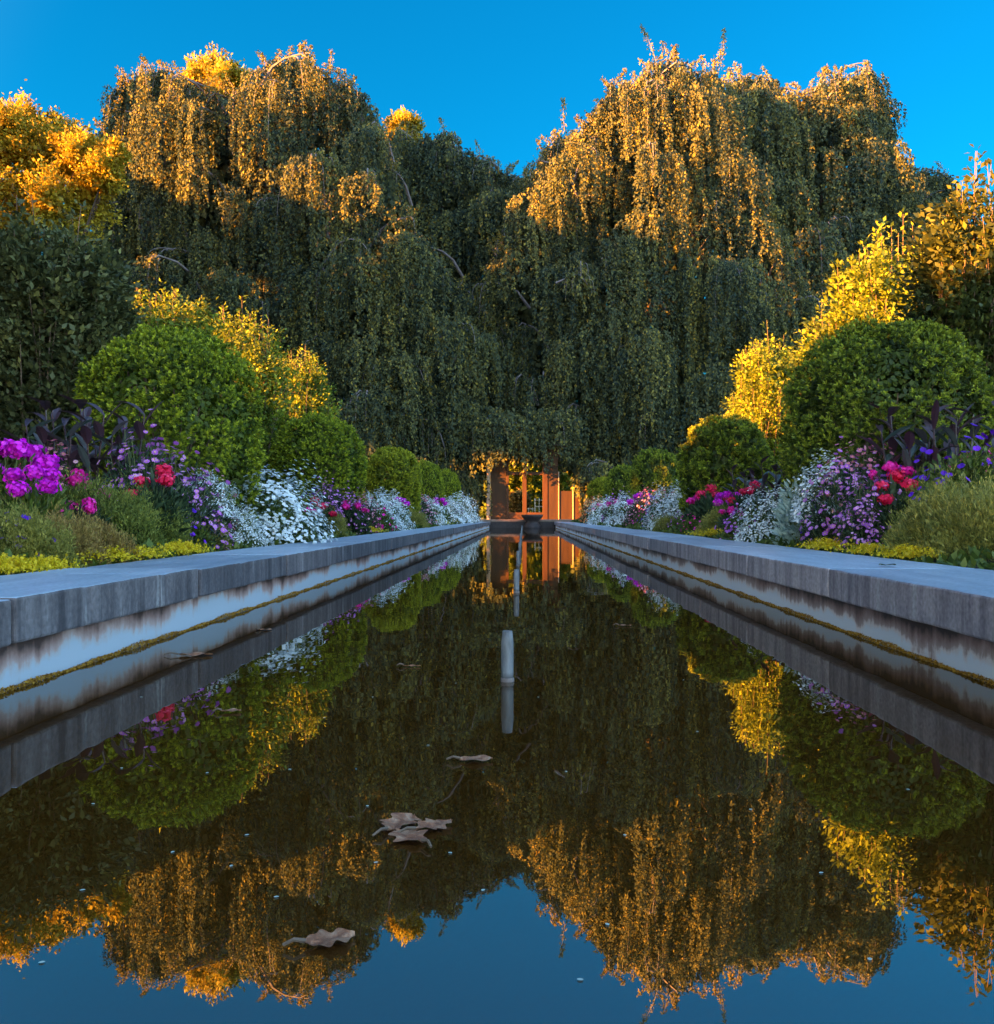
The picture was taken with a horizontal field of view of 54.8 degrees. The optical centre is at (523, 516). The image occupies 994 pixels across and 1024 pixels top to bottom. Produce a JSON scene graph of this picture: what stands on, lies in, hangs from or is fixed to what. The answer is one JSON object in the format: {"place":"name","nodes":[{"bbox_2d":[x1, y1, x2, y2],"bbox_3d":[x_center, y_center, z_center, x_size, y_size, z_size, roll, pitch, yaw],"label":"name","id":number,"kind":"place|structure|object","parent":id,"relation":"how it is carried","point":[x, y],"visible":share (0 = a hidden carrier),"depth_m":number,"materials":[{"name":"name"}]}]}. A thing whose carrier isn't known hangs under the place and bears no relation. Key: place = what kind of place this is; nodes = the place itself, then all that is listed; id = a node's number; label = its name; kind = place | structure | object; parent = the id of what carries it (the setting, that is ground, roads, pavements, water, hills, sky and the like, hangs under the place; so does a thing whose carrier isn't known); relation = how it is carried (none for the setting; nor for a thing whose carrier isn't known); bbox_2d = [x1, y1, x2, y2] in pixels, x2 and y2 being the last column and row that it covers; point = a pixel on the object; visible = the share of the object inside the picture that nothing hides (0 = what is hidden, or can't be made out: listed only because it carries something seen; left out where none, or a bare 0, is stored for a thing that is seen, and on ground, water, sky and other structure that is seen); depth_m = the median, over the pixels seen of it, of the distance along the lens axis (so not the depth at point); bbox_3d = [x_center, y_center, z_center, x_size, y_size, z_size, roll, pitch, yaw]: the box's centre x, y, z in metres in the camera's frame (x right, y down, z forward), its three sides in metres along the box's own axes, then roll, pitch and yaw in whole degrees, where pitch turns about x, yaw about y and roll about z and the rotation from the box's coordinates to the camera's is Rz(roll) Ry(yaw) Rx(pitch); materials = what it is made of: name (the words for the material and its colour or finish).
{"place":"outdoors","nodes":[
{"label":"outdoors","id":0,"kind":"place"},
{"bbox_2d":[0,528,993,1023],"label":"pool water","id":1,"kind":"structure","parent":0,"point":[740,770],"depth_m":1.68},
{"bbox_2d":[282,928,354,946],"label":"fallen leaf","id":2,"kind":"object","parent":1,"relation":"on","point":[324,938],"visible":1,"depth_m":1.17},
{"bbox_2d":[372,813,420,835],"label":"fallen leaf","id":3,"kind":"object","parent":1,"relation":"on","point":[397,820],"visible":1,"depth_m":1.61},
{"bbox_2d":[388,828,431,847],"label":"fallen leaf","id":4,"kind":"object","parent":1,"relation":"on","point":[405,835],"visible":1,"depth_m":1.54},
{"bbox_2d":[397,818,451,832],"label":"fallen leaf","id":5,"kind":"object","parent":1,"relation":"on","point":[432,824],"visible":1,"depth_m":1.59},
{"bbox_2d":[501,630,513,682],"bbox_3d":[-0.050,0.490,3.020,0.043,0.260,0.043,0,0,0],"label":"fountain pipe","id":6,"kind":"object","parent":1,"relation":"in","point":[507,657],"visible":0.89,"depth_m":3.00,"materials":[{"name":"metal"}]},
{"bbox_2d":[0,0,993,374],"label":"sky","id":7,"kind":"structure","parent":0,"point":[497,73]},
{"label":"flower bed soil","id":8,"kind":"structure","parent":0,"visible":0},
{"bbox_2d":[0,551,67,574],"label":"creeping plant","id":9,"kind":"object","parent":8,"relation":"on","point":[8,565],"visible":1,"depth_m":4.08,"materials":[{"name":"yellow plant"}]},
{"bbox_2d":[2,464,74,524],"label":"phlox plant","id":10,"kind":"object","parent":8,"relation":"on","point":[47,487],"visible":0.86,"depth_m":5.47,"materials":[{"name":"purple plant"}]},
{"bbox_2d":[0,438,76,536],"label":"phlox plant","id":11,"kind":"object","parent":8,"relation":"on","point":[21,448],"visible":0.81,"depth_m":5.67,"materials":[{"name":"purple plant"}]},
{"bbox_2d":[0,494,81,560],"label":"feathery plant","id":12,"kind":"object","parent":8,"relation":"on","point":[7,524],"visible":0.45,"depth_m":4.59,"materials":[{"name":"green plant"}]},
{"bbox_2d":[0,512,87,567],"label":"feathery plant","id":13,"kind":"object","parent":8,"relation":"on","point":[68,549],"visible":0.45,"depth_m":4.61,"materials":[{"name":"green plant"}]},
{"bbox_2d":[14,553,86,573],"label":"creeping plant","id":14,"kind":"object","parent":8,"relation":"on","point":[54,560],"visible":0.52,"depth_m":4.40,"materials":[{"name":"yellow plant"}]},
{"bbox_2d":[0,396,123,493],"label":"canna plant","id":15,"kind":"object","parent":8,"relation":"on","point":[42,436],"visible":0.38,"depth_m":6.87,"materials":[{"name":"purple plant"}]},
{"bbox_2d":[34,466,113,506],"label":"phlox plant","id":16,"kind":"object","parent":8,"relation":"on","point":[73,478],"visible":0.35,"depth_m":6.21,"materials":[{"name":"red plant"}]},
{"bbox_2d":[0,184,152,508],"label":"leafy bush","id":17,"kind":"object","parent":8,"relation":"on","point":[62,295],"visible":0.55,"depth_m":9.12,"materials":[{"name":"green plant"}]},
{"bbox_2d":[40,503,114,565],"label":"feathery plant","id":18,"kind":"object","parent":8,"relation":"on","point":[80,528],"visible":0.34,"depth_m":4.96,"materials":[{"name":"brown plant"}]},
{"bbox_2d":[43,462,130,535],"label":"feathery plant","id":19,"kind":"object","parent":8,"relation":"on","point":[78,492],"visible":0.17,"depth_m":6.12,"materials":[{"name":"green plant"}]},
{"bbox_2d":[60,496,117,541],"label":"geranium plant","id":20,"kind":"object","parent":8,"relation":"on","point":[89,506],"visible":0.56,"depth_m":5.88,"materials":[{"name":"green plant"}]},
{"bbox_2d":[47,394,162,494],"bbox_3d":[-3.109,-0.368,7.092,0.764,1.093,0.918,0,0,14],"label":"canna plant","id":21,"kind":"object","parent":8,"relation":"on","point":[84,435],"visible":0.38,"depth_m":7.01,"materials":[{"name":"purple plant"}]},
{"bbox_2d":[73,512,144,563],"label":"feathery plant","id":22,"kind":"object","parent":8,"relation":"on","point":[110,532],"visible":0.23,"depth_m":5.23,"materials":[{"name":"green plant"}]},
{"bbox_2d":[88,469,167,550],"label":"feathery plant","id":23,"kind":"object","parent":8,"relation":"on","point":[138,517],"visible":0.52,"depth_m":6.10,"materials":[{"name":"green plant"}]},
{"bbox_2d":[75,543,188,561],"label":"creeping plant","id":24,"kind":"object","parent":8,"relation":"on","point":[115,553],"visible":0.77,"depth_m":5.16,"materials":[{"name":"yellow plant"}]},
{"bbox_2d":[97,409,194,533],"bbox_3d":[-2.743,-0.319,6.913,0.722,0.937,0.827,0,0,7],"label":"aster plant","id":25,"kind":"object","parent":8,"relation":"on","point":[153,460],"visible":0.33,"depth_m":6.83,"materials":[{"name":"purple plant"}]},
{"bbox_2d":[118,463,195,537],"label":"geranium plant","id":26,"kind":"object","parent":8,"relation":"on","point":[165,472],"visible":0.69,"depth_m":6.47,"materials":[{"name":"green plant"}]},
{"bbox_2d":[138,496,192,542],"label":"feathery plant","id":27,"kind":"object","parent":8,"relation":"on","point":[172,529],"visible":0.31,"depth_m":6.42,"materials":[{"name":"green plant"}]},
{"bbox_2d":[71,323,269,538],"bbox_3d":[-3.072,-0.731,8.417,1.675,1.947,1.646,0,0,0],"label":"clipped shrub","id":28,"kind":"object","parent":8,"relation":"on","point":[199,432],"visible":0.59,"depth_m":7.97,"materials":[{"name":"green plant"}]},
{"bbox_2d":[149,538,218,555],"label":"creeping plant","id":29,"kind":"object","parent":8,"relation":"on","point":[187,547],"visible":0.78,"depth_m":6.06,"materials":[{"name":"yellow plant"}]},
{"bbox_2d":[126,278,249,486],"bbox_3d":[-4.833,-1.448,12.882,2.228,3.511,2.067,0,0,0],"label":"leafy bush","id":30,"kind":"object","parent":8,"relation":"on","point":[194,314],"visible":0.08,"depth_m":12.65,"materials":[{"name":"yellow plant"}]},
{"bbox_2d":[169,508,215,552],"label":"petunia plant","id":31,"kind":"object","parent":8,"relation":"on","point":[201,530],"visible":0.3,"depth_m":6.69,"materials":[{"name":"green plant"}]},
{"bbox_2d":[156,437,232,549],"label":"aster plant","id":32,"kind":"object","parent":8,"relation":"on","point":[198,498],"visible":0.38,"depth_m":6.89,"materials":[{"name":"purple plant"}]},
{"bbox_2d":[187,468,240,517],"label":"alyssum plant","id":33,"kind":"object","parent":8,"relation":"on","point":[225,505],"visible":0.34,"depth_m":7.40,"materials":[{"name":"white plant"}]},
{"bbox_2d":[0,504,471,575],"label":"undergrowth","id":34,"kind":"object","parent":8,"relation":"on","point":[243,544],"visible":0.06,"depth_m":7.38,"materials":[{"name":"yellow plant"}]},
{"bbox_2d":[221,503,272,546],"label":"alyssum plant","id":35,"kind":"object","parent":8,"relation":"on","point":[242,522],"visible":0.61,"depth_m":7.93,"materials":[{"name":"white plant"}]},
{"bbox_2d":[207,295,304,515],"bbox_3d":[-4.406,-1.573,14.988,2.017,3.741,1.908,0,0,0],"label":"leafy bush","id":36,"kind":"object","parent":8,"relation":"on","point":[272,420],"visible":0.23,"depth_m":14.81,"materials":[{"name":"yellow plant"}]},
{"bbox_2d":[226,459,338,544],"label":"alyssum plant","id":37,"kind":"object","parent":8,"relation":"on","point":[299,514],"visible":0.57,"depth_m":8.85,"materials":[{"name":"white plant"}]},
{"bbox_2d":[266,344,347,491],"bbox_3d":[-4.221,-1.463,18.001,1.869,3.588,1.738,0,0,0],"label":"leafy bush","id":38,"kind":"object","parent":8,"relation":"on","point":[309,398],"visible":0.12,"depth_m":17.71,"materials":[{"name":"yellow plant"}]},
{"bbox_2d":[267,410,367,520],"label":"clipped shrub","id":39,"kind":"object","parent":8,"relation":"on","point":[324,430],"visible":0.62,"depth_m":13.96,"materials":[{"name":"green plant"}]},
{"bbox_2d":[314,477,344,517],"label":"aster plant","id":40,"kind":"object","parent":8,"relation":"on","point":[338,504],"visible":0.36,"depth_m":12.72,"materials":[{"name":"purple plant"}]},
{"bbox_2d":[336,500,373,535],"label":"geranium plant","id":41,"kind":"object","parent":8,"relation":"on","point":[345,507],"visible":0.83,"depth_m":12.77,"materials":[{"name":"pink plant"}]},
{"bbox_2d":[356,492,381,532],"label":"aster plant","id":42,"kind":"object","parent":8,"relation":"on","point":[371,516],"visible":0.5,"depth_m":14.17,"materials":[{"name":"purple plant"}]},
{"bbox_2d":[362,487,404,530],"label":"alyssum plant","id":43,"kind":"object","parent":8,"relation":"on","point":[386,507],"visible":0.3,"depth_m":16.26,"materials":[{"name":"white plant"}]},
{"bbox_2d":[369,489,415,530],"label":"alyssum plant","id":44,"kind":"object","parent":8,"relation":"on","point":[399,508],"visible":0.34,"depth_m":17.03,"materials":[{"name":"white plant"}]},
{"bbox_2d":[363,445,422,522],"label":"clipped shrub","id":45,"kind":"object","parent":8,"relation":"on","point":[400,470],"visible":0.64,"depth_m":21.66,"materials":[{"name":"green plant"}]},
{"bbox_2d":[414,459,444,513],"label":"clipped shrub","id":46,"kind":"object","parent":8,"relation":"on","point":[432,487],"visible":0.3,"depth_m":29.09,"materials":[{"name":"green plant"}]},
{"bbox_2d":[441,468,461,509],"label":"clipped shrub","id":47,"kind":"object","parent":8,"relation":"on","point":[452,485],"visible":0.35,"depth_m":36.97,"materials":[{"name":"green plant"}]},
{"bbox_2d":[445,491,481,522],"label":"alyssum plant","id":48,"kind":"object","parent":8,"relation":"on","point":[472,515],"visible":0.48,"depth_m":35.20,"materials":[{"name":"white plant"}]},
{"label":"terrace paving","id":49,"kind":"structure","parent":0,"visible":0},
{"bbox_2d":[487,428,580,518],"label":"garden pavilion","id":50,"kind":"structure","parent":49,"relation":"on","point":[557,504],"depth_m":46.00,"materials":[{"name":"brown wood"}]},
{"label":"ground","id":51,"kind":"structure","parent":0,"visible":0},
{"bbox_2d":[0,79,135,319],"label":"golden tree","id":52,"kind":"object","parent":51,"relation":"on","point":[50,152],"visible":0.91,"depth_m":40.69,"materials":[{"name":"yellow plant"}]},
{"bbox_2d":[169,41,252,183],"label":"golden tree","id":53,"kind":"object","parent":51,"relation":"on","point":[203,67],"visible":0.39,"depth_m":61.23,"materials":[{"name":"yellow plant"}]},
{"bbox_2d":[0,522,489,693],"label":"pool wall","id":54,"kind":"structure","parent":51,"relation":"on","point":[56,622],"depth_m":4.04,"materials":[{"name":"concrete"}]},
{"bbox_2d":[91,40,519,516],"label":"weeping tree","id":55,"kind":"object","parent":51,"relation":"on","point":[264,204],"visible":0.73,"depth_m":47.88,"materials":[{"name":"green plant"}]},
{"bbox_2d":[382,104,425,197],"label":"golden tree","id":56,"kind":"object","parent":51,"relation":"on","point":[400,116],"visible":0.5,"depth_m":61.30,"materials":[{"name":"yellow plant"}]},
{"bbox_2d":[341,114,529,411],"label":"weeping tree","id":57,"kind":"object","parent":51,"relation":"on","point":[458,197],"visible":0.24,"depth_m":57.92,"materials":[{"name":"green plant"}]},
{"bbox_2d":[479,462,541,518],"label":"garden shrub","id":58,"kind":"object","parent":51,"relation":"on","point":[515,482],"visible":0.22,"depth_m":75.49,"materials":[{"name":"yellow plant"}]},
{"bbox_2d":[509,488,531,518],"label":"garden shrub","id":59,"kind":"object","parent":51,"relation":"on","point":[515,501],"visible":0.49,"depth_m":71.11,"materials":[{"name":"green plant"}]},
{"bbox_2d":[474,519,575,527],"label":"pool wall","id":60,"kind":"structure","parent":51,"relation":"on","point":[515,523],"depth_m":43.63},
{"bbox_2d":[528,465,572,517],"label":"garden shrub","id":61,"kind":"object","parent":51,"relation":"on","point":[565,480],"visible":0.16,"depth_m":78.36,"materials":[{"name":"green plant"}]},
{"bbox_2d":[457,23,832,512],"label":"weeping tree","id":62,"kind":"object","parent":51,"relation":"on","point":[668,225],"visible":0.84,"depth_m":47.47,"materials":[{"name":"green plant"}]},
{"bbox_2d":[554,522,993,684],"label":"pool wall","id":63,"kind":"structure","parent":51,"relation":"on","point":[941,615],"depth_m":4.32,"materials":[{"name":"concrete"}]},
{"bbox_2d":[709,60,932,334],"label":"weeping tree","id":64,"kind":"object","parent":51,"relation":"on","point":[822,148],"visible":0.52,"depth_m":55.70,"materials":[{"name":"green plant"}]},
{"bbox_2d":[707,529,993,568],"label":"flower bed soil","id":65,"kind":"structure","parent":51,"relation":"on","point":[934,561],"depth_m":5.35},
{"bbox_2d":[585,476,609,504],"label":"clipped shrub","id":66,"kind":"object","parent":65,"relation":"on","point":[593,490],"visible":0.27,"depth_m":37.55,"materials":[{"name":"green plant"}]},
{"bbox_2d":[602,463,633,510],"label":"clipped shrub","id":67,"kind":"object","parent":65,"relation":"on","point":[615,481],"visible":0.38,"depth_m":30.15,"materials":[{"name":"green plant"}]},
{"bbox_2d":[603,491,634,526],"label":"alyssum plant","id":68,"kind":"object","parent":65,"relation":"on","point":[615,516],"visible":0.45,"depth_m":22.58,"materials":[{"name":"white plant"}]},
{"bbox_2d":[629,447,681,510],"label":"clipped shrub","id":69,"kind":"object","parent":65,"relation":"on","point":[662,470],"visible":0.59,"depth_m":22.85,"materials":[{"name":"green plant"}]},
{"bbox_2d":[639,480,681,530],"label":"alyssum plant","id":70,"kind":"object","parent":65,"relation":"on","point":[658,510],"visible":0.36,"depth_m":16.28,"materials":[{"name":"white plant"}]},
{"bbox_2d":[689,484,726,527],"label":"geranium plant","id":71,"kind":"object","parent":65,"relation":"on","point":[705,505],"visible":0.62,"depth_m":13.47,"materials":[{"name":"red plant"}]},
{"bbox_2d":[694,502,730,536],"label":"feathery plant","id":72,"kind":"object","parent":65,"relation":"on","point":[712,518],"visible":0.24,"depth_m":11.53,"materials":[{"name":"green plant"}]},
{"bbox_2d":[675,413,776,518],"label":"clipped shrub","id":73,"kind":"object","parent":65,"relation":"on","point":[702,461],"visible":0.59,"depth_m":14.76,"materials":[{"name":"green plant"}]},
{"bbox_2d":[714,503,768,539],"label":"petunia plant","id":74,"kind":"object","parent":65,"relation":"on","point":[730,529],"visible":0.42,"depth_m":10.24,"materials":[{"name":"purple plant"}]},
{"bbox_2d":[726,480,771,525],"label":"geranium plant","id":75,"kind":"object","parent":65,"relation":"on","point":[734,500],"visible":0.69,"depth_m":11.34,"materials":[{"name":"red plant"}]},
{"bbox_2d":[720,318,802,501],"bbox_3d":[4.193,-1.571,16.490,1.657,3.757,1.591,0,0,-39],"label":"leafy bush","id":76,"kind":"object","parent":65,"relation":"on","point":[762,403],"visible":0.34,"depth_m":16.18,"materials":[{"name":"yellow plant"}]},
{"bbox_2d":[730,482,792,542],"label":"alyssum plant","id":77,"kind":"object","parent":65,"relation":"on","point":[762,519],"visible":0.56,"depth_m":9.24,"materials":[{"name":"white plant"}]},
{"bbox_2d":[747,456,789,526],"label":"canna plant","id":78,"kind":"object","parent":65,"relation":"on","point":[775,476],"visible":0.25,"depth_m":10.72,"materials":[{"name":"purple plant"}]},
{"bbox_2d":[570,514,993,569],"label":"undergrowth","id":79,"kind":"object","parent":65,"relation":"on","point":[965,560],"visible":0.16,"depth_m":5.86,"materials":[{"name":"yellow plant"}]},
{"bbox_2d":[769,469,821,545],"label":"dusty miller plant","id":80,"kind":"object","parent":65,"relation":"on","point":[783,532],"visible":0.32,"depth_m":8.23,"materials":[{"name":"plant"}]},
{"bbox_2d":[774,301,833,466],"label":"leafy bush","id":81,"kind":"object","parent":65,"relation":"on","point":[806,347],"visible":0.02,"depth_m":13.59,"materials":[{"name":"yellow plant"}]},
{"bbox_2d":[786,536,860,551],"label":"creeping plant","id":82,"kind":"object","parent":65,"relation":"on","point":[827,543],"visible":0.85,"depth_m":6.81,"materials":[{"name":"yellow plant"}]},
{"bbox_2d":[786,448,867,523],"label":"alyssum plant","id":83,"kind":"object","parent":65,"relation":"on","point":[799,502],"visible":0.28,"depth_m":7.71,"materials":[{"name":"white plant"}]},
{"bbox_2d":[797,436,869,548],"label":"aster plant","id":84,"kind":"object","parent":65,"relation":"on","point":[811,527],"visible":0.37,"depth_m":7.28,"materials":[{"name":"purple plant"}]},
{"bbox_2d":[814,433,902,526],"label":"aster plant","id":85,"kind":"object","parent":65,"relation":"on","point":[868,465],"visible":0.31,"depth_m":7.46,"materials":[{"name":"purple plant"}]},
{"bbox_2d":[837,484,889,554],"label":"aster plant","id":86,"kind":"object","parent":65,"relation":"on","point":[850,523],"visible":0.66,"depth_m":6.56,"materials":[{"name":"purple plant"}]},
{"bbox_2d":[802,208,928,486],"bbox_3d":[4.080,-1.530,10.604,1.994,3.663,1.840,0,0,0],"label":"leafy bush","id":87,"kind":"object","parent":65,"relation":"on","point":[874,304],"visible":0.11,"depth_m":10.39,"materials":[{"name":"yellow plant"}]},
{"bbox_2d":[832,452,901,549],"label":"aster plant","id":88,"kind":"object","parent":65,"relation":"on","point":[856,506],"visible":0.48,"depth_m":6.68,"materials":[{"name":"purple plant"}]},
{"bbox_2d":[773,315,993,530],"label":"clipped shrub","id":89,"kind":"object","parent":65,"relation":"on","point":[832,376],"visible":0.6,"depth_m":7.90,"materials":[{"name":"green plant"}]},
{"bbox_2d":[857,460,922,520],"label":"geranium plant","id":90,"kind":"object","parent":65,"relation":"on","point":[888,466],"visible":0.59,"depth_m":7.06,"materials":[{"name":"pink plant"}]},
{"bbox_2d":[862,469,918,541],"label":"geranium plant","id":91,"kind":"object","parent":65,"relation":"on","point":[888,499],"visible":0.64,"depth_m":6.62,"materials":[{"name":"red plant"}]},
{"bbox_2d":[862,543,945,559],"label":"creeping plant","id":92,"kind":"object","parent":65,"relation":"on","point":[909,551],"visible":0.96,"depth_m":5.40,"materials":[{"name":"yellow plant"}]},
{"bbox_2d":[857,402,974,481],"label":"canna plant","id":93,"kind":"object","parent":65,"relation":"on","point":[909,439],"visible":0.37,"depth_m":7.28,"materials":[{"name":"purple plant"}]},
{"bbox_2d":[887,447,945,501],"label":"petunia plant","id":94,"kind":"object","parent":65,"relation":"on","point":[923,449],"visible":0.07,"depth_m":6.92,"materials":[{"name":"purple plant"}]},
{"bbox_2d":[888,462,962,532],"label":"feathery plant","id":95,"kind":"object","parent":65,"relation":"on","point":[920,484],"visible":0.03,"depth_m":6.50,"materials":[{"name":"green plant"}]},
{"bbox_2d":[878,463,993,554],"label":"feathery plant","id":96,"kind":"object","parent":65,"relation":"on","point":[944,497],"visible":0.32,"depth_m":5.67,"materials":[{"name":"green plant"}]},
{"bbox_2d":[890,144,993,460],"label":"leafy bush","id":97,"kind":"object","parent":65,"relation":"on","point":[955,287],"visible":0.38,"depth_m":8.39,"materials":[{"name":"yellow plant"}]},
{"bbox_2d":[903,399,993,489],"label":"canna plant","id":98,"kind":"object","parent":65,"relation":"on","point":[951,445],"visible":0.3,"depth_m":7.00,"materials":[{"name":"purple plant"}]},
{"bbox_2d":[912,472,993,560],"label":"feathery plant","id":99,"kind":"object","parent":65,"relation":"on","point":[946,519],"visible":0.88,"depth_m":5.25,"materials":[{"name":"green plant"}]},
{"bbox_2d":[922,423,993,494],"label":"petunia plant","id":100,"kind":"object","parent":65,"relation":"on","point":[977,463],"visible":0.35,"depth_m":6.41,"materials":[{"name":"purple plant"}]},
{"bbox_2d":[842,157,963,254],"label":"weeping tree","id":101,"kind":"object","parent":51,"relation":"on","point":[937,184],"visible":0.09,"depth_m":61.95,"materials":[{"name":"green plant"}]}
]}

